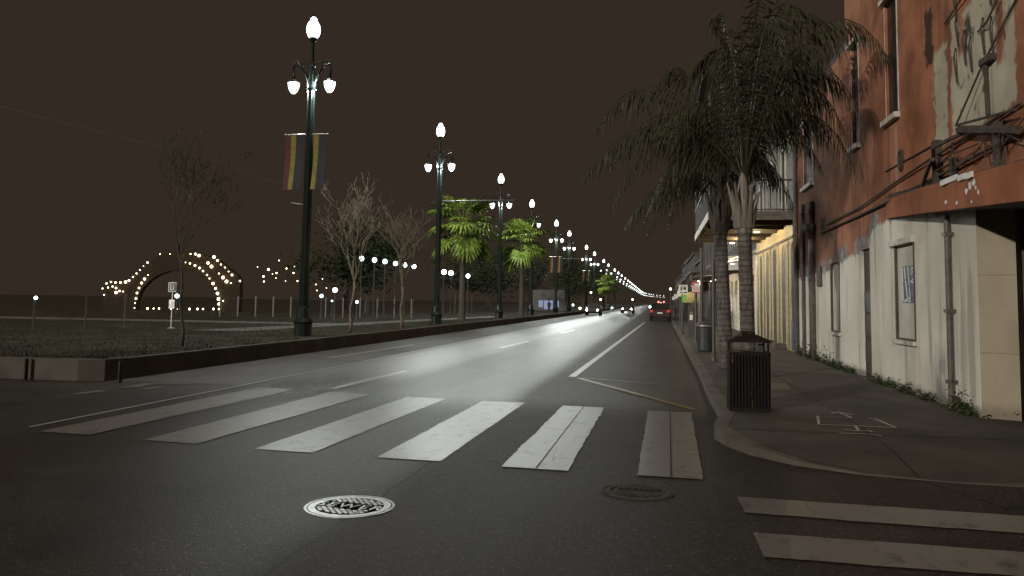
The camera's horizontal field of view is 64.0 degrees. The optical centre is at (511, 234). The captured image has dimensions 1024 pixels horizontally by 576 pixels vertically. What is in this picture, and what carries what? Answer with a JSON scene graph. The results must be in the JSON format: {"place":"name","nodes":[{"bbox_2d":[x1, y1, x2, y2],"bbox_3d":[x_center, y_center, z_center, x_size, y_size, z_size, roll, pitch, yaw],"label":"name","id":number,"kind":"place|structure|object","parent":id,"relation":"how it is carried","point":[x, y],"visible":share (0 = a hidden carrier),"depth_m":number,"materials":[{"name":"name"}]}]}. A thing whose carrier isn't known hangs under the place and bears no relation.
{"place":"outdoors","nodes":[
{"label":"outdoors","id":0,"kind":"place"},
{"bbox_2d":[0,316,503,330],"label":"path","id":1,"kind":"structure","parent":0,"point":[284,327],"depth_m":38.93,"materials":[{"name":"grey concrete"}]},
{"bbox_2d":[0,304,636,358],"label":"lawn","id":2,"kind":"structure","parent":0,"point":[421,311],"depth_m":34.91,"materials":[{"name":"plant"}]},
{"bbox_2d":[32,296,37,331],"bbox_3d":[-14.869,2.461,25.545,0.116,1.115,0.102,-2,-5,32],"label":"bollard","id":3,"kind":"object","parent":2,"relation":"on","point":[34,307],"visible":0.97,"depth_m":25.53,"materials":[{"name":"black metal"}]},
{"bbox_2d":[84,293,87,329],"bbox_3d":[-14.332,2.561,27.579,0.074,1.260,0.074,2,-5,-12],"label":"bollard","id":4,"kind":"object","parent":2,"relation":"on","point":[85,311],"visible":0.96,"depth_m":27.57,"materials":[{"name":"black metal"}]},
{"bbox_2d":[123,293,126,327],"bbox_3d":[-14.050,2.741,29.755,0.074,1.260,0.074,2,-5,-12],"label":"bollard","id":5,"kind":"object","parent":2,"relation":"on","point":[124,311],"visible":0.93,"depth_m":29.74,"materials":[{"name":"grey metal"}]},
{"bbox_2d":[167,282,176,328],"bbox_3d":[-12.445,2.563,29.989,0.285,1.700,0.248,3,-5,-26],"label":"signpost","id":6,"kind":"object","parent":2,"relation":"on","point":[172,287],"visible":0.99,"depth_m":29.99,"materials":[{"name":"metal"}]},
{"bbox_2d":[102,253,242,311],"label":"light arch","id":7,"kind":"structure","parent":2,"relation":"on","point":[223,279],"depth_m":65.63,"materials":[{"name":"black metal"}]},
{"bbox_2d":[151,125,256,345],"bbox_3d":[-7.591,0.024,20.010,2.380,5.303,2.292,3,-5,-22],"label":"bare tree","id":8,"kind":"object","parent":2,"relation":"on","point":[184,245],"visible":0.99,"depth_m":19.71,"materials":[{"name":"brown plant"}]},
{"bbox_2d":[288,14,335,335],"bbox_3d":[-6.444,-1.799,25.942,1.600,10.680,0.680,0,-5,10],"label":"street lamp","id":9,"kind":"object","parent":2,"relation":"on","point":[303,321],"visible":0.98,"depth_m":25.85,"materials":[{"name":"metal"}]},
{"bbox_2d":[1,106,300,189],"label":"guy wire","id":10,"kind":"object","parent":9,"relation":"attached to","point":[146,143],"visible":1,"depth_m":25.62,"materials":[{"name":"black metal"}]},
{"bbox_2d":[282,134,305,189],"bbox_3d":[-6.918,-2.323,26.015,0.711,1.782,0.085,0,-5,10],"label":"street banner","id":11,"kind":"object","parent":9,"relation":"attached to","point":[294,147],"visible":1,"depth_m":26.05,"materials":[{"name":"fabric"}]},
{"bbox_2d":[310,133,327,188],"bbox_3d":[-6.170,-2.323,25.884,0.711,1.782,0.085,0,-5,10],"label":"street banner","id":12,"kind":"object","parent":9,"relation":"attached to","point":[319,143],"visible":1,"depth_m":25.90,"materials":[{"name":"fabric"}]},
{"bbox_2d":[219,296,411,318],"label":"park fence","id":13,"kind":"object","parent":2,"relation":"on","point":[325,299],"visible":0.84,"depth_m":50.27,"materials":[{"name":"black metal"}]},
{"bbox_2d":[333,288,336,318],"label":"park lamp","id":14,"kind":"object","parent":2,"relation":"on","point":[334,291],"visible":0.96,"depth_m":47.27,"materials":[{"name":"black metal"}]},
{"bbox_2d":[275,202,418,310],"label":"leafy tree","id":15,"kind":"object","parent":2,"relation":"on","point":[346,293],"visible":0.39,"depth_m":77.42,"materials":[{"name":"green plant"}]},
{"bbox_2d":[315,172,384,332],"bbox_3d":[-5.677,0.506,28.660,2.398,5.810,2.643,2,-5,-8],"label":"bare tree","id":16,"kind":"object","parent":2,"relation":"on","point":[351,225],"visible":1,"depth_m":28.78,"materials":[{"name":"brown plant"}]},
{"bbox_2d":[313,228,420,312],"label":"leafy tree","id":17,"kind":"object","parent":2,"relation":"on","point":[371,253],"visible":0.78,"depth_m":67.80,"materials":[{"name":"green plant"}]},
{"bbox_2d":[372,258,376,313],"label":"park lamp","id":18,"kind":"object","parent":2,"relation":"on","point":[374,260],"visible":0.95,"depth_m":64.53,"materials":[{"name":"black metal"}]},
{"bbox_2d":[382,259,386,313],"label":"park lamp","id":19,"kind":"object","parent":2,"relation":"on","point":[384,261],"visible":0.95,"depth_m":66.25,"materials":[{"name":"black metal"}]},
{"bbox_2d":[393,261,397,313],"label":"park lamp","id":20,"kind":"object","parent":2,"relation":"on","point":[395,263],"visible":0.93,"depth_m":68.01,"materials":[{"name":"black metal"}]},
{"bbox_2d":[403,263,406,313],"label":"park lamp","id":21,"kind":"object","parent":2,"relation":"on","point":[405,264],"visible":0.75,"depth_m":69.64,"materials":[{"name":"black metal"}]},
{"bbox_2d":[378,190,432,328],"bbox_3d":[-4.481,1.005,32.738,2.509,5.511,2.939,0,-5,10],"label":"bare tree","id":22,"kind":"object","parent":2,"relation":"on","point":[401,264],"visible":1,"depth_m":33.12,"materials":[{"name":"grey plant"}]},
{"bbox_2d":[412,264,415,312],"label":"park lamp","id":23,"kind":"object","parent":2,"relation":"on","point":[414,266],"visible":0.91,"depth_m":71.39,"materials":[{"name":"black metal"}]},
{"bbox_2d":[425,121,454,323],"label":"street lamp","id":24,"kind":"object","parent":2,"relation":"on","point":[436,315],"visible":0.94,"depth_m":41.36,"materials":[{"name":"black metal"}]},
{"bbox_2d":[442,200,514,215],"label":"wire bracket","id":25,"kind":"object","parent":24,"relation":"attached to","point":[475,201],"visible":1,"depth_m":41.27,"materials":[{"name":"black metal"}]},
{"bbox_2d":[442,270,445,313],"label":"park lamp","id":26,"kind":"object","parent":2,"relation":"on","point":[443,271],"visible":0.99,"depth_m":70.88,"materials":[{"name":"black metal"}]},
{"bbox_2d":[449,271,452,313],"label":"park lamp","id":27,"kind":"object","parent":2,"relation":"on","point":[450,272],"visible":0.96,"depth_m":70.77,"materials":[{"name":"black metal"}]},
{"bbox_2d":[440,267,472,313],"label":"leafy tree","id":28,"kind":"object","parent":2,"relation":"on","point":[455,283],"visible":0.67,"depth_m":72.98,"materials":[{"name":"green plant"}]},
{"bbox_2d":[425,194,503,320],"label":"fan palm","id":29,"kind":"object","parent":2,"relation":"on","point":[472,245],"visible":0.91,"depth_m":48.49,"materials":[{"name":"green plant"}]},
{"bbox_2d":[465,271,484,313],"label":"leafy tree","id":30,"kind":"object","parent":2,"relation":"on","point":[472,280],"visible":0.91,"depth_m":72.80,"materials":[{"name":"green plant"}]},
{"bbox_2d":[423,227,533,310],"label":"leafy tree","id":31,"kind":"object","parent":2,"relation":"on","point":[492,278],"visible":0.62,"depth_m":95.47,"materials":[{"name":"green plant"}]},
{"bbox_2d":[490,172,511,317],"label":"street lamp","id":32,"kind":"object","parent":2,"relation":"on","point":[498,312],"visible":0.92,"depth_m":57.63,"materials":[{"name":"metal"}]},
{"bbox_2d":[497,216,549,316],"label":"fan palm","id":33,"kind":"object","parent":2,"relation":"on","point":[511,253],"visible":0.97,"depth_m":62.58,"materials":[{"name":"green plant"}]},
{"bbox_2d":[524,199,540,314],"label":"street lamp","id":34,"kind":"object","parent":2,"relation":"on","point":[530,309],"visible":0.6,"depth_m":71.92,"materials":[{"name":"black metal"}]},
{"bbox_2d":[533,290,567,310],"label":"kiosk","id":35,"kind":"object","parent":2,"relation":"on","point":[541,298],"visible":0.69,"depth_m":112.56,"materials":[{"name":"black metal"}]},
{"bbox_2d":[544,300,552,308],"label":"window","id":36,"kind":"structure","parent":35,"relation":"in","point":[545,301],"depth_m":112.43,"materials":[{"name":"glass"}]},
{"bbox_2d":[510,243,595,297],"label":"leafy tree","id":37,"kind":"object","parent":2,"relation":"on","point":[560,277],"visible":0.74,"depth_m":117.84,"materials":[{"name":"green plant"}]},
{"bbox_2d":[549,219,562,312],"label":"street lamp","id":38,"kind":"object","parent":2,"relation":"on","point":[555,309],"visible":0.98,"depth_m":89.83,"materials":[{"name":"black metal"}]},
{"bbox_2d":[549,256,555,272],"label":"street banner","id":39,"kind":"object","parent":38,"relation":"attached to","point":[552,265],"visible":1,"depth_m":89.95,"materials":[{"name":"fabric"}]},
{"bbox_2d":[557,256,562,272],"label":"street banner","id":40,"kind":"object","parent":38,"relation":"attached to","point":[559,263],"visible":1,"depth_m":89.82,"materials":[{"name":"fabric"}]},
{"bbox_2d":[563,230,575,311],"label":"street lamp","id":41,"kind":"object","parent":2,"relation":"on","point":[568,304],"visible":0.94,"depth_m":103.20,"materials":[{"name":"black metal"}]},
{"bbox_2d":[582,244,591,309],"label":"street lamp","id":42,"kind":"object","parent":2,"relation":"on","point":[586,248],"visible":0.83,"depth_m":128.62,"materials":[{"name":"black metal"}]},
{"bbox_2d":[558,259,616,307],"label":"leafy tree","id":43,"kind":"object","parent":2,"relation":"on","point":[591,269],"visible":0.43,"depth_m":163.59,"materials":[{"name":"green plant"}]},
{"bbox_2d":[590,251,598,303],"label":"street lamp","id":44,"kind":"object","parent":2,"relation":"on","point":[594,254],"visible":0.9,"depth_m":145.50,"materials":[{"name":"black metal"}]},
{"bbox_2d":[584,268,623,304],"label":"leafy tree","id":45,"kind":"object","parent":2,"relation":"on","point":[596,288],"visible":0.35,"depth_m":212.78,"materials":[{"name":"green plant"}]},
{"bbox_2d":[595,274,618,308],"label":"fan palm","id":46,"kind":"object","parent":2,"relation":"on","point":[604,289],"visible":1,"depth_m":148.64,"materials":[{"name":"green plant"}]},
{"bbox_2d":[0,294,672,381],"bbox_3d":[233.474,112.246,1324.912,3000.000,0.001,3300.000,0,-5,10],"label":"ground","id":47,"kind":"structure","parent":0,"point":[40,300],"depth_m":350.76,"materials":[{"name":"soil"}]},
{"bbox_2d":[0,305,641,380],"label":"kerb","id":48,"kind":"structure","parent":47,"relation":"on","point":[71,369],"depth_m":17.89,"materials":[{"name":"grey concrete"}]},
{"bbox_2d":[23,358,122,382],"bbox_3d":[-8.845,2.440,14.925,3.824,0.382,0.082,0,-5,10],"label":"kerb joint","id":49,"kind":"object","parent":48,"relation":"on","point":[26,365],"visible":1,"depth_m":14.87,"materials":[{"name":"concrete"}]},
{"bbox_2d":[675,274,681,308],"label":"dark house","id":50,"kind":"structure","parent":47,"relation":"on","point":[677,281],"depth_m":229.14,"materials":[{"name":"paint"}]},
{"bbox_2d":[681,258,688,310],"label":"dark house","id":51,"kind":"structure","parent":47,"relation":"on","point":[684,269],"depth_m":159.98,"materials":[{"name":"paint"}]},
{"bbox_2d":[674,252,703,312],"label":"dark house","id":52,"kind":"structure","parent":47,"relation":"on","point":[692,259],"depth_m":118.62,"materials":[{"name":"paint"}]},
{"bbox_2d":[677,253,703,317],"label":"dark house","id":53,"kind":"structure","parent":47,"relation":"on","point":[697,264],"depth_m":93.22,"materials":[{"name":"paint"}]},
{"bbox_2d":[680,243,714,320],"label":"dark house","id":54,"kind":"structure","parent":47,"relation":"on","point":[709,253],"depth_m":74.17,"materials":[{"name":"paint"}]},
{"bbox_2d":[685,270,717,322],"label":"dark house","id":55,"kind":"structure","parent":47,"relation":"on","point":[690,274],"depth_m":60.30,"materials":[{"name":"paint"}]},
{"bbox_2d":[688,243,739,330],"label":"corner shop","id":56,"kind":"structure","parent":47,"relation":"on","point":[734,284],"depth_m":47.04,"materials":[{"name":"paint"}]},
{"bbox_2d":[731,282,732,326],"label":"window","id":57,"kind":"structure","parent":56,"relation":"in","point":[732,282],"depth_m":48.83,"materials":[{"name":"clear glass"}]},
{"bbox_2d":[735,281,737,328],"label":"window","id":58,"kind":"structure","parent":56,"relation":"in","point":[736,281],"depth_m":46.39,"materials":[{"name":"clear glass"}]},
{"bbox_2d":[706,181,756,334],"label":"white shop","id":59,"kind":"structure","parent":47,"relation":"on","point":[732,259],"depth_m":36.39,"materials":[{"name":"paint"}]},
{"bbox_2d":[753,275,755,333],"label":"window","id":60,"kind":"structure","parent":59,"relation":"in","point":[753,275],"depth_m":37.17,"materials":[{"name":"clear glass"}]},
{"bbox_2d":[695,64,827,351],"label":"yellow building","id":61,"kind":"structure","parent":47,"relation":"on","point":[772,236],"depth_m":27.84,"materials":[{"name":"yellow siding"},{"name":"dark timber"},{"name":"white paint"}]},
{"bbox_2d":[759,173,763,210],"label":"window","id":62,"kind":"structure","parent":61,"relation":"in","point":[763,173],"depth_m":32.46,"materials":[{"name":"clear glass"}]},
{"bbox_2d":[780,146,786,210],"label":"window","id":63,"kind":"structure","parent":61,"relation":"in","point":[784,157],"depth_m":27.23,"materials":[{"name":"clear glass"}]},
{"bbox_2d":[671,316,1023,486],"bbox_3d":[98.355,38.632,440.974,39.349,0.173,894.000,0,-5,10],"label":"kerb","id":64,"kind":"structure","parent":47,"relation":"on","point":[725,434],"depth_m":8.86,"materials":[{"name":"concrete"}]},
{"bbox_2d":[792,0,1023,420],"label":"corner building","id":65,"kind":"structure","parent":47,"relation":"on","point":[945,100],"depth_m":12.96,"materials":[{"name":"beige paint"}]},
{"bbox_2d":[800,121,813,192],"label":"window","id":66,"kind":"structure","parent":65,"relation":"in","point":[809,168],"depth_m":22.65,"materials":[{"name":"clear glass"}]},
{"bbox_2d":[828,262,840,335],"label":"boarded window","id":67,"kind":"structure","parent":65,"relation":"in","point":[837,330],"depth_m":19.32,"materials":[{"name":"white paint"}]},
{"bbox_2d":[846,35,860,153],"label":"window","id":68,"kind":"structure","parent":65,"relation":"in","point":[857,144],"depth_m":17.33,"materials":[{"name":"black glass"}]},
{"bbox_2d":[864,249,871,376],"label":"door","id":69,"kind":"structure","parent":65,"relation":"in","point":[867,296],"depth_m":16.40,"materials":[{"name":"black metal"}]},
{"bbox_2d":[878,0,899,127],"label":"window","id":70,"kind":"structure","parent":65,"relation":"in","point":[894,111],"depth_m":14.66,"materials":[{"name":"black glass"}]},
{"bbox_2d":[888,236,917,345],"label":"boarded window","id":71,"kind":"structure","parent":65,"relation":"in","point":[905,313],"depth_m":13.90,"materials":[{"name":"white paint"}]},
{"bbox_2d":[902,265,913,302],"bbox_3d":[6.598,0.820,13.630,0.011,0.620,0.732,0,-5,10],"label":"poster","id":72,"kind":"object","parent":65,"relation":"attached to","point":[907,284],"visible":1,"depth_m":13.65,"materials":[{"name":"white paper"}]},
{"bbox_2d":[886,159,1023,217],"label":"canopy","id":73,"kind":"object","parent":65,"relation":"attached to","point":[998,187],"visible":0.99,"depth_m":9.96,"materials":[{"name":"metal"}]},
{"bbox_2d":[1020,210,1023,312],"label":"corner door","id":74,"kind":"structure","parent":65,"relation":"in","point":[1021,211],"depth_m":10.72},
{"bbox_2d":[0,0,844,303],"label":"sky","id":75,"kind":"structure","parent":0,"point":[521,90],"materials":[{"name":"black"}]},
{"bbox_2d":[0,305,1023,575],"bbox_3d":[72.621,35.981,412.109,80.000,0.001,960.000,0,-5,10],"label":"road","id":76,"kind":"structure","parent":0,"point":[126,501],"depth_m":6.84,"materials":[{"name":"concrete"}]},
{"bbox_2d":[71,383,189,393],"bbox_3d":[-6.293,2.562,13.691,0.849,0.001,2.047,0,-5,13],"label":"turn arrow marking","id":77,"kind":"object","parent":76,"relation":"on","point":[141,385],"visible":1,"depth_m":13.96,"materials":[{"name":"white paint"}]},
{"bbox_2d":[42,387,294,434],"bbox_3d":[-4.524,2.420,11.619,0.731,0.001,5.041,0,-5,12],"label":"crosswalk stripe","id":78,"kind":"object","parent":76,"relation":"on","point":[110,423],"visible":1,"depth_m":10.90,"materials":[{"name":"white paint"}]},
{"bbox_2d":[145,392,369,443],"bbox_3d":[-3.153,2.401,11.129,0.757,0.001,4.988,0,-5,12],"label":"crosswalk stripe","id":79,"kind":"object","parent":76,"relation":"on","point":[211,430],"visible":1,"depth_m":10.42,"materials":[{"name":"white paint"}]},
{"bbox_2d":[29,317,585,426],"bbox_3d":[1.413,5.575,49.514,0.055,0.001,81.400,0,-5,10],"label":"lane line","id":80,"kind":"object","parent":76,"relation":"on","point":[233,386],"visible":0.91,"depth_m":13.40,"materials":[{"name":"paint"}]},
{"bbox_2d":[255,397,443,452],"bbox_3d":[-1.839,2.382,10.659,0.666,0.001,4.865,0,-5,12],"label":"crosswalk stripe","id":81,"kind":"object","parent":76,"relation":"on","point":[318,438],"visible":1,"depth_m":9.88,"materials":[{"name":"white paint"}]},
{"bbox_2d":[304,495,394,518],"bbox_3d":[-1.214,2.038,6.136,0.670,0.024,0.670,0,-5,16],"label":"manhole cover","id":82,"kind":"object","parent":76,"relation":"on","point":[341,512],"visible":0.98,"depth_m":6.11,"materials":[{"name":"metal"}]},
{"bbox_2d":[332,371,406,388],"bbox_3d":[-2.704,2.803,16.009,0.150,0.001,3.852,0,-5,12],"label":"lane line","id":83,"kind":"object","parent":76,"relation":"on","point":[344,385],"visible":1,"depth_m":15.61,"materials":[{"name":"paint"}]},
{"bbox_2d":[113,305,645,384],"bbox_3d":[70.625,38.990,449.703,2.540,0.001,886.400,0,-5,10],"label":"road lane","id":84,"kind":"structure","parent":76,"relation":"attached to","point":[242,373],"depth_m":20.65,"materials":[{"name":"asphalt"}]},
{"bbox_2d":[585,304,601,315],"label":"oncoming car","id":85,"kind":"object","parent":84,"relation":"on","point":[593,308],"visible":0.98,"depth_m":97.70,"materials":[{"name":"black paint"}]},
{"bbox_2d":[378,401,523,460],"bbox_3d":[-0.563,2.371,10.283,0.724,0.001,4.780,0,-5,10],"label":"crosswalk stripe","id":86,"kind":"object","parent":76,"relation":"on","point":[442,440],"visible":1,"depth_m":9.54,"materials":[{"name":"white paint"}]},
{"bbox_2d":[502,406,602,470],"bbox_3d":[0.635,2.358,9.899,0.684,0.001,4.720,0,-5,10],"label":"crosswalk stripe","id":87,"kind":"object","parent":76,"relation":"on","point":[533,450],"visible":1,"depth_m":9.11,"materials":[{"name":"white paint"}]},
{"bbox_2d":[536,406,583,467],"bbox_3d":[0.646,2.353,9.893,0.014,0.001,4.670,0,-5,10],"label":"stripe joint","id":88,"kind":"object","parent":87,"relation":"on","point":[558,439],"visible":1,"depth_m":9.14,"materials":[{"name":"concrete"}]},
{"bbox_2d":[568,322,645,376],"bbox_3d":[6.005,5.017,41.773,0.150,0.001,50.506,0,-5,11],"label":"lane line","id":89,"kind":"object","parent":76,"relation":"on","point":[582,368],"visible":1,"depth_m":23.54,"materials":[{"name":"paint"}]},
{"bbox_2d":[621,304,634,312],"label":"oncoming car","id":90,"kind":"object","parent":76,"relation":"on","point":[628,307],"visible":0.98,"depth_m":124.83,"materials":[{"name":"black paint"}]},
{"bbox_2d":[578,378,694,408],"bbox_3d":[2.022,2.744,14.417,0.120,0.001,4.929,2,-5,-15],"label":"yellow line","id":91,"kind":"object","parent":76,"relation":"on","point":[676,404],"visible":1,"depth_m":13.90,"materials":[{"name":"paint"}]},
{"bbox_2d":[601,483,674,499],"bbox_3d":[1.040,2.123,6.771,0.600,0.024,0.600,0,-5,10],"label":"manhole cover","id":92,"kind":"object","parent":76,"relation":"on","point":[638,496],"visible":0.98,"depth_m":6.70,"materials":[{"name":"metal"}]},
{"bbox_2d":[649,303,670,320],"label":"parked car","id":93,"kind":"object","parent":76,"relation":"on","point":[659,310],"visible":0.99,"depth_m":72.41,"materials":[{"name":"red paint"}]},
{"bbox_2d":[637,411,702,478],"bbox_3d":[1.848,2.346,9.534,0.672,0.001,4.580,0,-5,10],"label":"crosswalk stripe","id":94,"kind":"object","parent":76,"relation":"on","point":[655,455],"visible":1,"depth_m":8.81,"materials":[{"name":"white paint"}]},
{"bbox_2d":[669,411,671,476],"bbox_3d":[1.842,2.342,9.536,0.014,0.001,4.540,0,-5,11],"label":"stripe joint","id":95,"kind":"object","parent":94,"relation":"on","point":[670,448],"visible":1,"depth_m":8.45,"materials":[{"name":"paint"}]},
{"bbox_2d":[737,496,1023,532],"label":"crosswalk stripe","id":96,"kind":"object","parent":76,"relation":"on","point":[940,518],"visible":1,"depth_m":6.11,"materials":[{"name":"white paint"}]},
{"bbox_2d":[753,532,1023,575],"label":"crosswalk stripe","id":97,"kind":"object","parent":76,"relation":"on","point":[916,556],"visible":1,"depth_m":5.13,"materials":[{"name":"white paint"}]},
{"bbox_2d":[669,305,1023,482],"bbox_3d":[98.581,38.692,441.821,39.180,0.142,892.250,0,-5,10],"label":"sidewalk","id":98,"kind":"structure","parent":0,"point":[925,439],"depth_m":9.48,"materials":[{"name":"concrete"}]},
{"bbox_2d":[679,284,687,333],"bbox_3d":[7.943,3.447,38.047,0.400,2.300,0.144,0,-5,10],"label":"parking sign","id":99,"kind":"object","parent":98,"relation":"on","point":[683,289],"visible":0.98,"depth_m":38.04,"materials":[{"name":"black metal"}]},
{"bbox_2d":[687,306,693,336],"bbox_3d":[7.644,3.685,35.023,0.300,1.330,0.285,0,-5,10],"label":"parking meter","id":100,"kind":"object","parent":98,"relation":"on","point":[690,309],"visible":0.93,"depth_m":34.92,"materials":[{"name":"black metal"}]},
{"bbox_2d":[683,292,699,321],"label":"hanging sign","id":101,"kind":"object","parent":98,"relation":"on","point":[690,297],"visible":0.44,"depth_m":44.82,"materials":[{"name":"white paint"}]},
{"bbox_2d":[692,279,699,342],"bbox_3d":[6.739,2.784,30.062,0.270,2.300,0.180,0,-5,10],"label":"no parking sign","id":102,"kind":"object","parent":98,"relation":"on","point":[695,287],"visible":0.94,"depth_m":30.05,"materials":[{"name":"black metal"}]},
{"bbox_2d":[700,248,702,321],"bbox_3d":[6.410,2.088,27.733,0.183,3.300,0.183,2,-5,-12],"label":"pole","id":103,"kind":"object","parent":98,"relation":"on","point":[701,284],"visible":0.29,"depth_m":27.72,"materials":[{"name":"black metal"}]},
{"bbox_2d":[696,322,711,351],"bbox_3d":[5.743,3.034,24.409,0.504,0.860,0.491,0,-5,10],"label":"litter bin","id":104,"kind":"object","parent":98,"relation":"on","point":[704,336],"visible":0.86,"depth_m":24.22,"materials":[{"name":"metal"}]},
{"bbox_2d":[710,260,716,360],"bbox_3d":[5.026,1.880,20.455,0.150,2.500,0.150,-2,-5,32],"label":"pole","id":105,"kind":"object","parent":98,"relation":"on","point":[713,358],"visible":0.98,"depth_m":20.42,"materials":[{"name":"black metal"}]},
{"bbox_2d":[624,18,834,368],"bbox_3d":[4.812,-0.941,18.325,4.630,7.792,4.019,0,-5,10],"label":"feather palm","id":106,"kind":"object","parent":98,"relation":"on","point":[720,212],"visible":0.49,"depth_m":18.19,"materials":[{"name":"green plant"}]},
{"bbox_2d":[582,0,893,349],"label":"feather palm","id":107,"kind":"object","parent":98,"relation":"on","point":[744,209],"visible":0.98,"depth_m":15.49,"materials":[{"name":"green plant"}]},
{"bbox_2d":[724,331,772,412],"bbox_3d":[3.181,1.822,11.055,0.570,1.045,0.570,0,-5,10],"label":"litter bin","id":108,"kind":"object","parent":98,"relation":"on","point":[748,377],"visible":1,"depth_m":10.81,"materials":[{"name":"black metal"}]},
{"bbox_2d":[714,380,790,389],"bbox_3d":[4.174,2.622,14.328,1.254,0.001,1.308,0,-5,14],"label":"sidewalk patch","id":109,"kind":"object","parent":98,"relation":"on","point":[774,386],"visible":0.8,"depth_m":14.18,"materials":[{"name":"concrete"}]},
{"bbox_2d":[817,412,896,435],"bbox_3d":[4.096,2.264,9.910,0.883,0.006,1.950,0,-5,10],"label":"pavement spray marking","id":110,"kind":"object","parent":98,"relation":"on","point":[856,427],"visible":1,"depth_m":9.67,"materials":[{"name":"white paint"}]},
{"bbox_2d":[792,341,1015,418],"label":"weeds","id":111,"kind":"object","parent":98,"relation":"on","point":[965,408],"visible":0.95,"depth_m":13.43,"materials":[{"name":"green plant"}]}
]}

